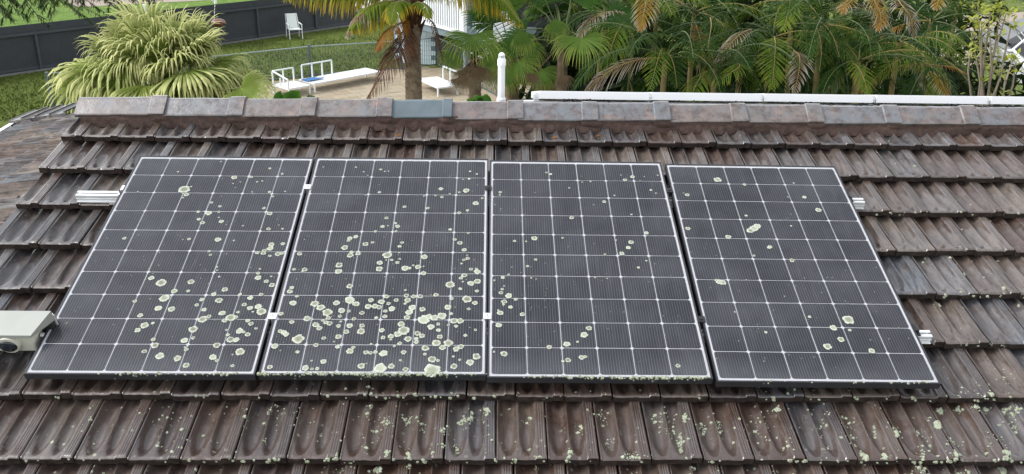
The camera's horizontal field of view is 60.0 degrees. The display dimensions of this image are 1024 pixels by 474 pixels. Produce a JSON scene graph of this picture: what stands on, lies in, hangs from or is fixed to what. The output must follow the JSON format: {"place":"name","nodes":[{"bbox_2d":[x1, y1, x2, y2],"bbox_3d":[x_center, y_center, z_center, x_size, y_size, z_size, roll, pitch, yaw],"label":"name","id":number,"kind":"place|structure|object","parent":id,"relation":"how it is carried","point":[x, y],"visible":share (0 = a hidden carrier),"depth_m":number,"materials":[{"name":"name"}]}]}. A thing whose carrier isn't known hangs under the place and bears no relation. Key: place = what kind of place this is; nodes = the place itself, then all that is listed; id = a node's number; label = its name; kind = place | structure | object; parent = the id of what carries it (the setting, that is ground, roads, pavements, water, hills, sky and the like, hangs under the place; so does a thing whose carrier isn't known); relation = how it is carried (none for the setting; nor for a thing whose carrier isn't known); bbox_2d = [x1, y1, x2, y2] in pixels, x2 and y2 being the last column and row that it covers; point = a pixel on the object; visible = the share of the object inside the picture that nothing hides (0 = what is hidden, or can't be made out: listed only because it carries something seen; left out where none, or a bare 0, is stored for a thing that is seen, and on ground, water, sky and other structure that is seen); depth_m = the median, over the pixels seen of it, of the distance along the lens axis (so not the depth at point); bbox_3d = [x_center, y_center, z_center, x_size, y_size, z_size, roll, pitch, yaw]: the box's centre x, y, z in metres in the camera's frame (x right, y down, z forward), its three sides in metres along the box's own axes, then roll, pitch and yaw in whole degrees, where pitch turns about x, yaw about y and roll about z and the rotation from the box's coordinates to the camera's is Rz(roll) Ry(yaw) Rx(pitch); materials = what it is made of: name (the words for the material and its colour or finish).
{"place":"outdoors","nodes":[
{"label":"outdoors","id":0,"kind":"place"},
{"bbox_2d":[0,0,251,26],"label":"grass field","id":1,"kind":"structure","parent":0,"point":[64,12],"depth_m":51.30,"materials":[{"name":"green plant"}]},
{"bbox_2d":[67,0,199,5],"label":"path","id":2,"kind":"structure","parent":0,"point":[101,3],"depth_m":54.75,"materials":[{"name":"grey concrete"}]},
{"bbox_2d":[211,0,225,26],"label":"hanging planter","id":3,"kind":"object","parent":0,"point":[222,22],"visible":0.9,"depth_m":33.83,"materials":[{"name":"red ceramic"}]},
{"bbox_2d":[0,0,1023,128],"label":"ground","id":4,"kind":"structure","parent":0,"point":[1009,5],"depth_m":39.96,"materials":[{"name":"green plant"}]},
{"bbox_2d":[0,102,78,226],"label":"house wing","id":5,"kind":"structure","parent":4,"relation":"on","point":[30,141],"depth_m":7.70,"materials":[{"name":"tile"}]},
{"bbox_2d":[0,0,162,29],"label":"pine tree","id":6,"kind":"object","parent":4,"relation":"on","point":[26,16],"visible":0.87,"depth_m":20.67,"materials":[{"name":"green plant"}]},
{"bbox_2d":[40,0,277,113],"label":"fan palm","id":7,"kind":"object","parent":4,"relation":"on","point":[142,47],"visible":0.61,"depth_m":13.25,"materials":[{"name":"green plant"}]},
{"bbox_2d":[0,0,385,76],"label":"timber fence","id":8,"kind":"object","parent":4,"relation":"on","point":[30,48],"visible":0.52,"depth_m":39.87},
{"bbox_2d":[0,22,404,120],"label":"grass tufts","id":9,"kind":"object","parent":4,"relation":"on","point":[31,106],"visible":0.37,"depth_m":36.88,"materials":[{"name":"green plant"}]},
{"bbox_2d":[44,39,401,107],"bbox_3d":[-10.278,-6.452,33.582,13.420,1.500,0.734,-14,26,-32],"label":"pool fence","id":10,"kind":"object","parent":4,"relation":"on","point":[217,56],"visible":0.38,"depth_m":35.23,"materials":[{"name":"grey metal"}]},
{"bbox_2d":[285,13,302,38],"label":"garden armchair","id":11,"kind":"object","parent":4,"relation":"on","point":[292,20],"visible":1,"depth_m":43.93,"materials":[{"name":"plastic"}]},
{"bbox_2d":[273,90,314,98],"bbox_3d":[-2.709,0.576,11.801,0.552,5.151,0.224,0,22,-1],"label":"broadleaf plant","id":12,"kind":"object","parent":4,"relation":"on","point":[293,94],"visible":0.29,"depth_m":10.83,"materials":[{"name":"green plant"}]},
{"bbox_2d":[257,66,530,102],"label":"patio","id":13,"kind":"structure","parent":4,"relation":"on","point":[359,87],"depth_m":33.63,"materials":[{"name":"beige concrete"}]},
{"bbox_2d":[271,67,310,93],"bbox_3d":[-8.125,-5.702,32.602,1.010,0.842,0.960,20,29,38],"label":"corner seat","id":14,"kind":"object","parent":13,"relation":"on","point":[288,85],"visible":0.89,"depth_m":32.56,"materials":[{"name":"white plastic"}]},
{"bbox_2d":[299,60,380,92],"bbox_3d":[-6.595,-6.327,34.130,0.960,0.902,3.225,19,28,38],"label":"long bench","id":15,"kind":"object","parent":13,"relation":"on","point":[332,76],"visible":0.93,"depth_m":33.98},
{"bbox_2d":[301,76,323,81],"bbox_3d":[-7.477,-5.957,33.355,0.420,0.050,0.804,19,28,38],"label":"blue cloth","id":16,"kind":"object","parent":15,"relation":"on","point":[310,78],"visible":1,"depth_m":33.31,"materials":[{"name":"blue fabric"}]},
{"bbox_2d":[422,66,457,96],"bbox_3d":[-2.801,-5.920,33.342,0.860,0.872,1.778,-12,25,-28],"label":"short bench","id":17,"kind":"object","parent":13,"relation":"on","point":[437,82],"visible":0.69,"depth_m":33.29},
{"bbox_2d":[402,36,497,95],"bbox_3d":[-1.708,-6.761,34.972,1.829,1.320,6.853,-16,28,-36],"label":"pool fence","id":18,"kind":"object","parent":13,"relation":"on","point":[439,60],"visible":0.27,"depth_m":37.38,"materials":[{"name":"grey metal"}]},
{"bbox_2d":[284,0,522,99],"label":"tall palm","id":19,"kind":"object","parent":4,"relation":"on","point":[411,13],"visible":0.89,"depth_m":12.67,"materials":[{"name":"green plant"}]},
{"bbox_2d":[395,18,435,63],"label":"block wall","id":20,"kind":"structure","parent":4,"relation":"on","point":[429,51],"depth_m":38.15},
{"bbox_2d":[355,0,535,77],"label":"deck house","id":21,"kind":"structure","parent":4,"relation":"on","point":[446,20],"depth_m":35.67,"materials":[{"name":"white wood"}]},
{"bbox_2d":[437,30,510,98],"bbox_3d":[-0.683,-0.741,14.846,1.217,5.366,1.118,18,28,36],"label":"fan palm","id":22,"kind":"object","parent":4,"relation":"on","point":[474,70],"visible":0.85,"depth_m":13.99,"materials":[{"name":"green plant"}]},
{"bbox_2d":[467,94,491,100],"bbox_3d":[-0.375,1.147,9.897,0.249,5.606,0.215,0,22,-1],"label":"broadleaf plant","id":23,"kind":"object","parent":4,"relation":"on","point":[485,97],"visible":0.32,"depth_m":8.83,"materials":[{"name":"green plant"}]},
{"bbox_2d":[458,0,556,101],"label":"fan palm","id":24,"kind":"object","parent":4,"relation":"on","point":[515,72],"visible":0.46,"depth_m":15.45,"materials":[{"name":"green plant"}]},
{"bbox_2d":[0,87,1023,473],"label":"tiled house","id":25,"kind":"structure","parent":4,"relation":"on","point":[940,193],"depth_m":4.19,"materials":[{"name":"tile"}]},
{"bbox_2d":[75,184,864,208],"bbox_3d":[-0.206,-0.235,4.922,4.340,0.117,0.130,0,40,-1],"label":"mounting rail","id":26,"kind":"object","parent":25,"relation":"attached to","point":[112,196],"visible":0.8,"depth_m":4.84,"materials":[{"name":"metal"}]},
{"bbox_2d":[23,155,314,379],"bbox_3d":[-1.616,0.079,4.444,0.986,0.042,1.640,1,40,-1],"label":"solar panel","id":27,"kind":"object","parent":26,"relation":"attached to","point":[180,274],"visible":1,"depth_m":4.30,"materials":[{"name":"grey"}]},
{"bbox_2d":[257,157,487,380],"bbox_3d":[-0.619,0.086,4.471,0.998,0.042,1.642,0,40,-1],"label":"solar panel","id":28,"kind":"object","parent":26,"relation":"attached to","point":[385,277],"visible":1,"depth_m":4.33,"materials":[{"name":"grey"}]},
{"bbox_2d":[487,160,712,383],"bbox_3d":[0.376,0.102,4.488,0.986,0.042,1.639,1,40,-1],"label":"solar panel","id":29,"kind":"object","parent":26,"relation":"attached to","point":[588,280],"visible":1,"depth_m":4.34,"materials":[{"name":"grey"}]},
{"bbox_2d":[664,164,940,388],"bbox_3d":[1.381,0.122,4.499,0.986,0.042,1.636,1,40,-1],"label":"solar panel","id":30,"kind":"object","parent":26,"relation":"attached to","point":[792,284],"visible":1,"depth_m":4.35,"materials":[{"name":"grey"}]},
{"bbox_2d":[487,234,488,355],"bbox_3d":[-0.122,0.046,4.607,2.015,0.027,1.514,0,40,-1],"label":"panel cable","id":31,"kind":"object","parent":25,"relation":"attached to","point":[487,285],"visible":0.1,"depth_m":4.44,"materials":[{"name":"black plastic"}]},
{"bbox_2d":[497,52,505,101],"bbox_3d":[-0.070,-0.978,5.808,0.061,0.462,0.061,0,22,-1],"label":"vent pipe","id":32,"kind":"object","parent":25,"relation":"on","point":[501,62],"visible":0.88,"depth_m":5.76,"materials":[{"name":"white plastic"}]},
{"bbox_2d":[267,313,932,343],"bbox_3d":[-0.103,0.423,4.144,4.145,0.117,0.130,0,40,-1],"label":"mounting rail","id":33,"kind":"object","parent":25,"relation":"attached to","point":[925,336],"visible":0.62,"depth_m":4.14,"materials":[{"name":"metal"}]},
{"bbox_2d":[0,311,58,352],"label":"isolator box","id":34,"kind":"object","parent":33,"relation":"attached to","point":[22,330],"visible":0.84,"depth_m":3.94,"materials":[{"name":"beige plastic"}]},
{"bbox_2d":[523,100,1023,107],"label":"mounting rail","id":35,"kind":"object","parent":25,"relation":"attached to","point":[555,101],"visible":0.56,"depth_m":6.44,"materials":[{"name":"metal"}]},
{"bbox_2d":[531,91,651,99],"bbox_3d":[0.568,-1.142,7.166,0.856,0.063,1.583,1,9,-1],"label":"solar panel","id":36,"kind":"object","parent":35,"relation":"attached to","point":[536,95],"visible":1,"depth_m":6.39,"materials":[{"name":"glass"}]},
{"bbox_2d":[649,92,763,101],"bbox_3d":[1.402,-1.137,7.181,0.816,0.057,1.583,1,9,-1],"label":"solar panel","id":37,"kind":"object","parent":35,"relation":"attached to","point":[707,96],"visible":0.7,"depth_m":6.40,"materials":[{"name":"glass"}]},
{"bbox_2d":[763,93,875,102],"bbox_3d":[2.218,-1.130,7.196,0.813,0.058,1.583,1,9,-1],"label":"solar panel","id":38,"kind":"object","parent":35,"relation":"attached to","point":[819,98],"visible":0.73,"depth_m":6.42,"materials":[{"name":"glass"}]},
{"bbox_2d":[873,95,989,103],"bbox_3d":[3.046,-1.123,7.211,0.832,0.057,1.583,1,9,-1],"label":"solar panel","id":39,"kind":"object","parent":35,"relation":"attached to","point":[932,99],"visible":0.71,"depth_m":6.43,"materials":[{"name":"glass"}]},
{"bbox_2d":[988,96,1023,104],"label":"solar panel","id":40,"kind":"object","parent":35,"relation":"attached to","point":[1006,100],"visible":0.3,"depth_m":6.44,"materials":[{"name":"glass"}]},
{"bbox_2d":[561,99,1021,107],"bbox_3d":[1.992,-0.953,6.311,3.292,0.043,0.050,1,22,0],"label":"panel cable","id":41,"kind":"object","parent":25,"relation":"attached to","point":[860,104],"visible":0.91,"depth_m":6.31,"materials":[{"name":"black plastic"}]},
{"bbox_2d":[473,0,564,69],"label":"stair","id":42,"kind":"object","parent":4,"relation":"on","point":[530,24],"visible":0.14,"depth_m":36.22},
{"bbox_2d":[494,0,650,99],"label":"fan palm","id":43,"kind":"object","parent":4,"relation":"on","point":[518,43],"visible":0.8,"depth_m":14.30,"materials":[{"name":"green plant"}]},
{"bbox_2d":[524,0,655,89],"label":"feather palm","id":44,"kind":"object","parent":4,"relation":"on","point":[588,13],"visible":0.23,"depth_m":17.41,"materials":[{"name":"plant"}]},
{"bbox_2d":[563,0,716,100],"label":"feather palm","id":45,"kind":"object","parent":4,"relation":"on","point":[629,71],"visible":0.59,"depth_m":14.10,"materials":[{"name":"plant"}]},
{"bbox_2d":[589,0,740,79],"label":"feather palm","id":46,"kind":"object","parent":4,"relation":"on","point":[655,17],"visible":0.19,"depth_m":16.76,"materials":[{"name":"plant"}]},
{"bbox_2d":[572,15,765,100],"bbox_3d":[2.135,-0.411,13.658,2.740,5.746,2.741,0,22,-1],"label":"feather palm","id":47,"kind":"object","parent":4,"relation":"on","point":[665,65],"visible":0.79,"depth_m":12.45,"materials":[{"name":"plant"}]},
{"bbox_2d":[632,0,782,101],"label":"feather palm","id":48,"kind":"object","parent":4,"relation":"on","point":[690,73],"visible":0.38,"depth_m":15.24,"materials":[{"name":"plant"}]},
{"bbox_2d":[618,31,818,102],"bbox_3d":[3.066,-0.342,13.645,2.461,5.660,2.478,17,27,34],"label":"feather palm","id":49,"kind":"object","parent":4,"relation":"on","point":[713,88],"visible":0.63,"depth_m":12.42,"materials":[{"name":"plant"}]},
{"bbox_2d":[660,0,777,77],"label":"feather palm","id":50,"kind":"object","parent":4,"relation":"on","point":[725,21],"visible":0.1,"depth_m":17.71,"materials":[{"name":"plant"}]},
{"bbox_2d":[649,0,831,101],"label":"feather palm","id":51,"kind":"object","parent":4,"relation":"on","point":[735,22],"visible":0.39,"depth_m":13.49,"materials":[{"name":"plant"}]},
{"bbox_2d":[519,0,1023,105],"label":"undergrowth","id":52,"kind":"object","parent":4,"relation":"on","point":[574,70],"visible":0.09,"depth_m":18.73,"materials":[{"name":"green plant"}]},
{"bbox_2d":[692,1,858,102],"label":"feather palm","id":53,"kind":"object","parent":4,"relation":"on","point":[768,79],"visible":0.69,"depth_m":12.82,"materials":[{"name":"plant"}]},
{"bbox_2d":[722,0,870,102],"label":"feather palm","id":54,"kind":"object","parent":4,"relation":"on","point":[792,19],"visible":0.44,"depth_m":14.35,"materials":[{"name":"plant"}]},
{"bbox_2d":[742,0,913,102],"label":"feather palm","id":55,"kind":"object","parent":4,"relation":"on","point":[817,65],"visible":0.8,"depth_m":12.64,"materials":[{"name":"plant"}]},
{"bbox_2d":[790,0,919,90],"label":"feather palm","id":56,"kind":"object","parent":4,"relation":"on","point":[886,4],"visible":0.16,"depth_m":17.80,"materials":[{"name":"plant"}]},
{"bbox_2d":[783,30,971,103],"bbox_3d":[5.293,-0.388,13.732,2.335,5.757,2.457,-13,26,-31],"label":"feather palm","id":57,"kind":"object","parent":4,"relation":"on","point":[856,81],"visible":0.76,"depth_m":12.54,"materials":[{"name":"plant"}]},
{"bbox_2d":[792,0,976,94],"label":"feather palm","id":58,"kind":"object","parent":4,"relation":"on","point":[875,6],"visible":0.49,"depth_m":14.88,"materials":[{"name":"plant"}]},
{"bbox_2d":[806,0,972,104],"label":"feather palm","id":59,"kind":"object","parent":4,"relation":"on","point":[927,6],"visible":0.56,"depth_m":13.79,"materials":[{"name":"plant"}]},
{"bbox_2d":[838,0,1023,103],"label":"feather palm","id":60,"kind":"object","parent":4,"relation":"on","point":[948,7],"visible":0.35,"depth_m":16.87,"materials":[{"name":"plant"}]},
{"bbox_2d":[856,23,1016,105],"bbox_3d":[6.380,-0.603,14.472,2.344,5.635,3.031,0,22,-1],"label":"feather palm","id":61,"kind":"object","parent":4,"relation":"on","point":[943,31],"visible":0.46,"depth_m":13.25,"materials":[{"name":"plant"}]},
{"bbox_2d":[920,0,1023,79],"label":"feather palm","id":62,"kind":"object","parent":4,"relation":"on","point":[952,22],"visible":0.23,"depth_m":18.43,"materials":[{"name":"plant"}]},
{"bbox_2d":[959,0,1023,105],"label":"shrub","id":63,"kind":"object","parent":4,"relation":"on","point":[991,56],"visible":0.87,"depth_m":10.43,"materials":[{"name":"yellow plant"}]},
{"bbox_2d":[933,12,1023,64],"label":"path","id":64,"kind":"structure","parent":0,"point":[1019,15],"depth_m":54.00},
{"bbox_2d":[971,17,1023,59],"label":"driveway","id":65,"kind":"structure","parent":0,"point":[1012,33],"depth_m":49.17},
{"bbox_2d":[998,32,1023,82],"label":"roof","id":66,"kind":"structure","parent":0,"point":[1016,42],"depth_m":20.90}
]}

